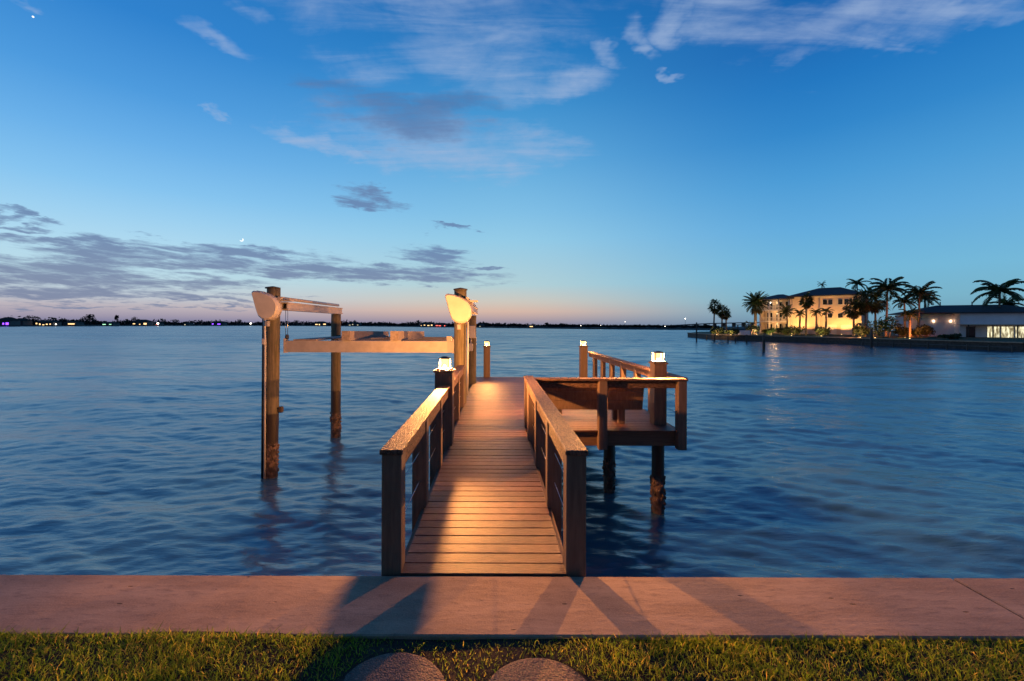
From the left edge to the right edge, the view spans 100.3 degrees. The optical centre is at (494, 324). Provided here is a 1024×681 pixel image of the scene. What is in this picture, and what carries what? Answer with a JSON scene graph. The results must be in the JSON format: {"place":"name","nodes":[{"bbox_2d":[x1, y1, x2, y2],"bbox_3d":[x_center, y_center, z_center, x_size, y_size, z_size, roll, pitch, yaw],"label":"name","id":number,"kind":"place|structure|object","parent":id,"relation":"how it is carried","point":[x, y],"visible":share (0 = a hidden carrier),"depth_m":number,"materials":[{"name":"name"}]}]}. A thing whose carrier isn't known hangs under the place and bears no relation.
{"place":"outdoors","nodes":[
{"label":"outdoors","id":0,"kind":"place"},
{"bbox_2d":[35,320,61,325],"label":"house","id":1,"kind":"structure","parent":0,"point":[50,322],"depth_m":447.62,"materials":[{"name":"black"}]},
{"bbox_2d":[0,325,757,329],"bbox_3d":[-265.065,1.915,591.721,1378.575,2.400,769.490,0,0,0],"label":"shore","id":2,"kind":"structure","parent":0,"point":[728,328],"depth_m":409.00,"materials":[{"name":"black"}]},
{"bbox_2d":[0,317,19,325],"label":"house","id":3,"kind":"structure","parent":2,"relation":"on","point":[8,321],"depth_m":414.77,"materials":[{"name":"black"}]},
{"bbox_2d":[18,318,32,324],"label":"house","id":4,"kind":"structure","parent":2,"relation":"on","point":[24,321],"depth_m":439.46,"materials":[{"name":"black"}]},
{"bbox_2d":[25,315,41,320],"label":"tree","id":5,"kind":"object","parent":2,"relation":"on","point":[29,317],"visible":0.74,"depth_m":458.33,"materials":[{"name":"green plant"}]},
{"bbox_2d":[63,321,83,325],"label":"house","id":6,"kind":"structure","parent":2,"relation":"on","point":[74,323],"depth_m":467.91,"materials":[{"name":"black"}]},
{"bbox_2d":[82,314,95,320],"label":"tree","id":7,"kind":"object","parent":2,"relation":"on","point":[88,316],"visible":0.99,"depth_m":512.20,"materials":[{"name":"green plant"}]},
{"bbox_2d":[101,322,119,325],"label":"house","id":8,"kind":"structure","parent":2,"relation":"on","point":[111,323],"depth_m":509.96,"materials":[{"name":"black"}]},
{"bbox_2d":[131,320,152,325],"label":"house","id":9,"kind":"structure","parent":2,"relation":"on","point":[144,322],"depth_m":550.75,"materials":[{"name":"black"}]},
{"bbox_2d":[153,322,163,325],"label":"house","id":10,"kind":"structure","parent":2,"relation":"on","point":[159,324],"depth_m":568.54,"materials":[{"name":"black"}]},
{"bbox_2d":[210,321,226,325],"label":"house","id":11,"kind":"structure","parent":2,"relation":"on","point":[221,323],"depth_m":652.97,"materials":[{"name":"black"}]},
{"bbox_2d":[314,321,327,325],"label":"house","id":12,"kind":"structure","parent":2,"relation":"on","point":[320,323],"depth_m":680.37,"materials":[{"name":"black"}]},
{"bbox_2d":[347,322,361,325],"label":"house","id":13,"kind":"structure","parent":2,"relation":"on","point":[354,324],"depth_m":661.07,"materials":[{"name":"black"}]},
{"bbox_2d":[18,316,718,327],"bbox_3d":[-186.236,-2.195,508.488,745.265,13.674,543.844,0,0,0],"label":"treeline","id":14,"kind":"object","parent":2,"relation":"on","point":[124,322],"visible":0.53,"depth_m":518.86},
{"bbox_2d":[420,322,433,326],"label":"house","id":15,"kind":"structure","parent":2,"relation":"on","point":[423,324],"depth_m":545.76,"materials":[{"name":"black"}]},
{"bbox_2d":[434,323,447,326],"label":"house","id":16,"kind":"structure","parent":2,"relation":"on","point":[439,324],"depth_m":523.92,"materials":[{"name":"black"}]},
{"bbox_2d":[0,326,1023,579],"bbox_3d":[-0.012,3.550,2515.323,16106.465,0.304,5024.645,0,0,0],"label":"water","id":17,"kind":"structure","parent":0,"point":[130,450],"depth_m":11.43,"materials":[{"name":"blue liquid"}]},
{"bbox_2d":[252,286,477,478],"bbox_3d":[-2.970,2.071,11.620,5.125,5.922,4.000,0,0,0],"label":"lift","id":18,"kind":"object","parent":17,"relation":"in","point":[271,304],"visible":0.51,"depth_m":9.98,"materials":[{"name":"brown wood"}]},
{"bbox_2d":[0,575,1023,640],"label":"seawall","id":19,"kind":"object","parent":17,"relation":"in","point":[440,607],"visible":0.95,"depth_m":2.80,"materials":[{"name":"concrete"}]},
{"bbox_2d":[379,351,687,576],"bbox_3d":[1.239,2.988,9.188,4.326,4.112,12.087,0,0,0],"label":"dock","id":20,"kind":"object","parent":17,"relation":"in","point":[488,503],"visible":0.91,"depth_m":4.49,"materials":[{"name":"brown wood"}]},
{"bbox_2d":[433,356,455,455],"bbox_3d":[-0.780,1.315,6.600,0.314,1.645,0.314,0,0,0],"label":"dock lamp","id":21,"kind":"object","parent":20,"relation":"attached to","point":[444,375],"visible":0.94,"depth_m":6.46,"materials":[{"name":"metal"}]},
{"bbox_2d":[483,340,490,376],"bbox_3d":[-0.285,1.351,15.080,0.274,1.575,0.274,0,0,0],"label":"post","id":22,"kind":"object","parent":20,"relation":"attached to","point":[486,360],"visible":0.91,"depth_m":14.96,"materials":[{"name":"wood"}]},
{"bbox_2d":[578,340,587,376],"bbox_3d":[3.125,1.353,15.080,0.294,1.595,0.294,0,0,0],"label":"post","id":23,"kind":"object","parent":20,"relation":"attached to","point":[583,361],"visible":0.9,"depth_m":14.96,"materials":[{"name":"wood"}]},
{"bbox_2d":[542,388,643,423],"bbox_3d":[1.725,1.445,8.106,2.000,0.803,0.657,0,0,0],"label":"bench","id":24,"kind":"object","parent":20,"relation":"on","point":[621,401],"visible":0.62,"depth_m":7.84,"materials":[{"name":"brown wood"}]},
{"bbox_2d":[648,351,667,424],"bbox_3d":[3.046,1.173,7.960,0.274,1.355,0.274,0,0,0],"label":"post","id":25,"kind":"object","parent":20,"relation":"on","point":[658,401],"visible":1,"depth_m":7.84,"materials":[{"name":"wood"}]},
{"bbox_2d":[661,322,758,326],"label":"bridge","id":26,"kind":"structure","parent":17,"relation":"in","point":[733,324],"depth_m":515.50,"materials":[{"name":"grey concrete"}]},
{"bbox_2d":[762,335,764,351],"bbox_3d":[36.236,3.052,57.514,0.323,3.229,0.340,0,0,0],"label":"marker pole","id":27,"kind":"object","parent":17,"relation":"in","point":[763,343],"visible":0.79,"depth_m":57.39,"materials":[{"name":"brown wood"}]},
{"bbox_2d":[688,333,1023,351],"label":"seawall","id":28,"kind":"object","parent":17,"relation":"in","point":[1019,346],"visible":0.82,"depth_m":76.65,"materials":[{"name":"concrete"}]},
{"bbox_2d":[691,331,1023,341],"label":"peninsula","id":29,"kind":"object","parent":17,"relation":"in","point":[1001,339],"visible":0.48,"depth_m":79.41},
{"bbox_2d":[707,299,721,335],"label":"palm tree","id":30,"kind":"object","parent":29,"relation":"on","point":[712,308],"visible":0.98,"depth_m":105.79,"materials":[{"name":"green plant"}]},
{"bbox_2d":[710,327,726,335],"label":"shrub","id":31,"kind":"object","parent":29,"relation":"on","point":[719,331],"visible":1,"depth_m":99.78,"materials":[{"name":"green plant"}]},
{"bbox_2d":[714,304,729,335],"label":"palm tree","id":32,"kind":"object","parent":29,"relation":"on","point":[720,314],"visible":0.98,"depth_m":103.82,"materials":[{"name":"green plant"}]},
{"bbox_2d":[720,309,731,333],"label":"palm tree","id":33,"kind":"object","parent":29,"relation":"on","point":[726,317],"visible":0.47,"depth_m":106.81,"materials":[{"name":"green plant"}]},
{"bbox_2d":[725,328,739,335],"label":"shrub","id":34,"kind":"object","parent":29,"relation":"on","point":[731,331],"visible":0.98,"depth_m":98.52,"materials":[{"name":"green plant"}]},
{"bbox_2d":[735,324,752,334],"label":"shed","id":35,"kind":"structure","parent":29,"relation":"on","point":[745,332],"depth_m":100.32,"materials":[{"name":"tile"}]},
{"bbox_2d":[743,321,759,333],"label":"shrub","id":36,"kind":"object","parent":29,"relation":"on","point":[753,328],"visible":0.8,"depth_m":102.60,"materials":[{"name":"green plant"}]},
{"bbox_2d":[742,291,770,333],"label":"palm tree","id":37,"kind":"object","parent":29,"relation":"on","point":[756,305],"visible":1,"depth_m":103.44,"materials":[{"name":"green plant"}]},
{"bbox_2d":[761,327,775,334],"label":"shrub","id":38,"kind":"object","parent":29,"relation":"on","point":[769,331],"visible":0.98,"depth_m":99.70,"materials":[{"name":"green plant"}]},
{"bbox_2d":[775,328,789,334],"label":"shrub","id":39,"kind":"object","parent":29,"relation":"on","point":[778,330],"visible":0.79,"depth_m":97.77,"materials":[{"name":"green plant"}]},
{"bbox_2d":[777,304,796,333],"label":"palm tree","id":40,"kind":"object","parent":29,"relation":"on","point":[786,310],"visible":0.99,"depth_m":98.82,"materials":[{"name":"green plant"}]},
{"bbox_2d":[782,325,805,334],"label":"shrub","id":41,"kind":"object","parent":29,"relation":"on","point":[794,330],"visible":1,"depth_m":95.42,"materials":[{"name":"green plant"}]},
{"bbox_2d":[794,309,804,333],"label":"palm tree","id":42,"kind":"object","parent":29,"relation":"on","point":[800,313],"visible":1,"depth_m":97.86,"materials":[{"name":"green plant"}]},
{"bbox_2d":[797,292,815,334],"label":"palm tree","id":43,"kind":"object","parent":29,"relation":"on","point":[808,303],"visible":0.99,"depth_m":96.65,"materials":[{"name":"green plant"}]},
{"bbox_2d":[759,287,870,334],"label":"house","id":44,"kind":"structure","parent":29,"relation":"on","point":[835,298],"depth_m":103.56,"materials":[{"name":"beige paint"}]},
{"bbox_2d":[822,299,827,304],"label":"window","id":45,"kind":"structure","parent":44,"relation":"in","point":[825,301],"depth_m":101.53,"materials":[{"name":"black glass"}]},
{"bbox_2d":[828,299,832,304],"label":"window","id":46,"kind":"structure","parent":44,"relation":"in","point":[830,301],"depth_m":100.81,"materials":[{"name":"black glass"}]},
{"bbox_2d":[824,325,836,333],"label":"garage door","id":47,"kind":"structure","parent":44,"relation":"in","point":[833,327],"depth_m":100.42,"materials":[{"name":"white"}]},
{"bbox_2d":[838,299,842,304],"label":"window","id":48,"kind":"structure","parent":44,"relation":"in","point":[840,301],"depth_m":99.44,"materials":[{"name":"black glass"}]},
{"bbox_2d":[841,325,851,334],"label":"garage door","id":49,"kind":"structure","parent":44,"relation":"in","point":[845,329],"depth_m":98.67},
{"bbox_2d":[809,308,823,334],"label":"palm tree","id":50,"kind":"object","parent":29,"relation":"on","point":[814,312],"visible":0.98,"depth_m":94.88,"materials":[{"name":"green plant"}]},
{"bbox_2d":[812,326,831,334],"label":"shrub","id":51,"kind":"object","parent":29,"relation":"on","point":[821,330],"visible":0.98,"depth_m":90.98,"materials":[{"name":"green plant"}]},
{"bbox_2d":[822,307,834,334],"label":"palm tree","id":52,"kind":"object","parent":29,"relation":"on","point":[826,310],"visible":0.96,"depth_m":94.84,"materials":[{"name":"green plant"}]},
{"bbox_2d":[840,298,868,335],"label":"palm tree","id":53,"kind":"object","parent":29,"relation":"on","point":[854,314],"visible":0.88,"depth_m":85.67,"materials":[{"name":"green plant"}]},
{"bbox_2d":[845,278,870,290],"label":"palm tree","id":54,"kind":"object","parent":29,"relation":"on","point":[858,282],"visible":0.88,"depth_m":123.58,"materials":[{"name":"green plant"}]},
{"bbox_2d":[852,325,870,336],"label":"shrub","id":55,"kind":"object","parent":29,"relation":"on","point":[856,329],"visible":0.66,"depth_m":81.12,"materials":[{"name":"green plant"}]},
{"bbox_2d":[850,286,882,335],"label":"palm tree","id":56,"kind":"object","parent":29,"relation":"on","point":[868,306],"visible":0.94,"depth_m":84.55,"materials":[{"name":"green plant"}]},
{"bbox_2d":[852,320,895,337],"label":"shrub","id":57,"kind":"object","parent":29,"relation":"on","point":[870,325],"visible":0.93,"depth_m":80.32,"materials":[{"name":"green plant"}]},
{"bbox_2d":[861,288,894,335],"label":"palm tree","id":58,"kind":"object","parent":29,"relation":"on","point":[878,310],"visible":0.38,"depth_m":87.40,"materials":[{"name":"green plant"}]},
{"bbox_2d":[873,315,900,336],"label":"shrub","id":59,"kind":"object","parent":29,"relation":"on","point":[892,320],"visible":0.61,"depth_m":79.67,"materials":[{"name":"green plant"}]},
{"bbox_2d":[868,276,910,335],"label":"palm tree","id":60,"kind":"object","parent":29,"relation":"on","point":[884,286],"visible":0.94,"depth_m":83.69,"materials":[{"name":"green plant"}]},
{"bbox_2d":[892,323,913,335],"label":"shrub","id":61,"kind":"object","parent":29,"relation":"on","point":[899,331],"visible":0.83,"depth_m":83.65,"materials":[{"name":"green plant"}]},
{"bbox_2d":[892,293,917,335],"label":"palm tree","id":62,"kind":"object","parent":29,"relation":"on","point":[904,301],"visible":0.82,"depth_m":83.72,"materials":[{"name":"green plant"}]},
{"bbox_2d":[898,307,924,336],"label":"palm tree","id":63,"kind":"object","parent":29,"relation":"on","point":[910,313],"visible":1,"depth_m":79.90,"materials":[{"name":"green plant"}]},
{"bbox_2d":[901,281,941,336],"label":"palm tree","id":64,"kind":"object","parent":29,"relation":"on","point":[917,292],"visible":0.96,"depth_m":81.83,"materials":[{"name":"green plant"}]},
{"bbox_2d":[914,324,935,336],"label":"shrub","id":65,"kind":"object","parent":29,"relation":"on","point":[925,330],"visible":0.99,"depth_m":79.69,"materials":[{"name":"green plant"}]},
{"bbox_2d":[913,290,940,307],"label":"palm tree","id":66,"kind":"object","parent":29,"relation":"on","point":[924,300],"visible":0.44,"depth_m":89.54,"materials":[{"name":"green plant"}]},
{"bbox_2d":[937,333,961,338],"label":"shrub","id":67,"kind":"object","parent":29,"relation":"on","point":[953,336],"visible":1,"depth_m":69.71,"materials":[{"name":"green plant"}]},
{"bbox_2d":[888,302,1023,337],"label":"house","id":68,"kind":"structure","parent":29,"relation":"on","point":[992,321],"depth_m":79.45,"materials":[{"name":"white paint"}]},
{"bbox_2d":[966,326,974,336],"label":"door","id":69,"kind":"structure","parent":68,"relation":"in","point":[971,328],"depth_m":79.23,"materials":[{"name":"black glass"}]},
{"bbox_2d":[987,326,999,336],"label":"glass door","id":70,"kind":"structure","parent":68,"relation":"in","point":[989,328],"depth_m":77.73,"materials":[{"name":"grey"}]},
{"bbox_2d":[1001,326,1013,337],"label":"glass door","id":71,"kind":"structure","parent":68,"relation":"in","point":[1006,331],"depth_m":76.94,"materials":[{"name":"grey"}]},
{"bbox_2d":[1015,326,1023,337],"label":"glass door","id":72,"kind":"structure","parent":68,"relation":"in","point":[1020,328],"depth_m":76.19,"materials":[{"name":"grey"}]},
{"bbox_2d":[970,278,1023,306],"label":"palm tree","id":73,"kind":"object","parent":29,"relation":"on","point":[997,290],"visible":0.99,"depth_m":79.81,"materials":[{"name":"green plant"}]},
{"bbox_2d":[989,294,1023,305],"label":"palm tree","id":74,"kind":"object","parent":29,"relation":"on","point":[1010,302],"visible":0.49,"depth_m":85.52,"materials":[{"name":"green plant"}]},
{"bbox_2d":[870,329,872,347],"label":"marker pole","id":75,"kind":"object","parent":17,"relation":"in","point":[871,338],"visible":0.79,"depth_m":69.73,"materials":[{"name":"brown wood"}]},
{"bbox_2d":[862,340,1015,351],"bbox_3d":[68.009,3.902,66.693,1.323,2.150,18.219,0,0,-18],"label":"timber dock","id":76,"kind":"object","parent":17,"relation":"in","point":[1012,347],"visible":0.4,"depth_m":64.34,"materials":[{"name":"brown wood"}]},
{"bbox_2d":[0,621,1023,680],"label":"ground","id":77,"kind":"structure","parent":0,"point":[459,647],"depth_m":2.39,"materials":[{"name":"plant"}]},
{"bbox_2d":[344,652,444,680],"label":"stepping stone","id":78,"kind":"object","parent":77,"relation":"on","point":[399,666],"visible":0.99,"depth_m":2.30,"materials":[{"name":"grey stone"}]},
{"bbox_2d":[489,658,585,680],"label":"stepping stone","id":79,"kind":"object","parent":77,"relation":"on","point":[535,669],"visible":1,"depth_m":2.29,"materials":[{"name":"grey stone"}]},
{"bbox_2d":[0,0,1023,325],"label":"sky","id":80,"kind":"structure","parent":0,"point":[606,162],"materials":[{"name":"blue"}]}
]}

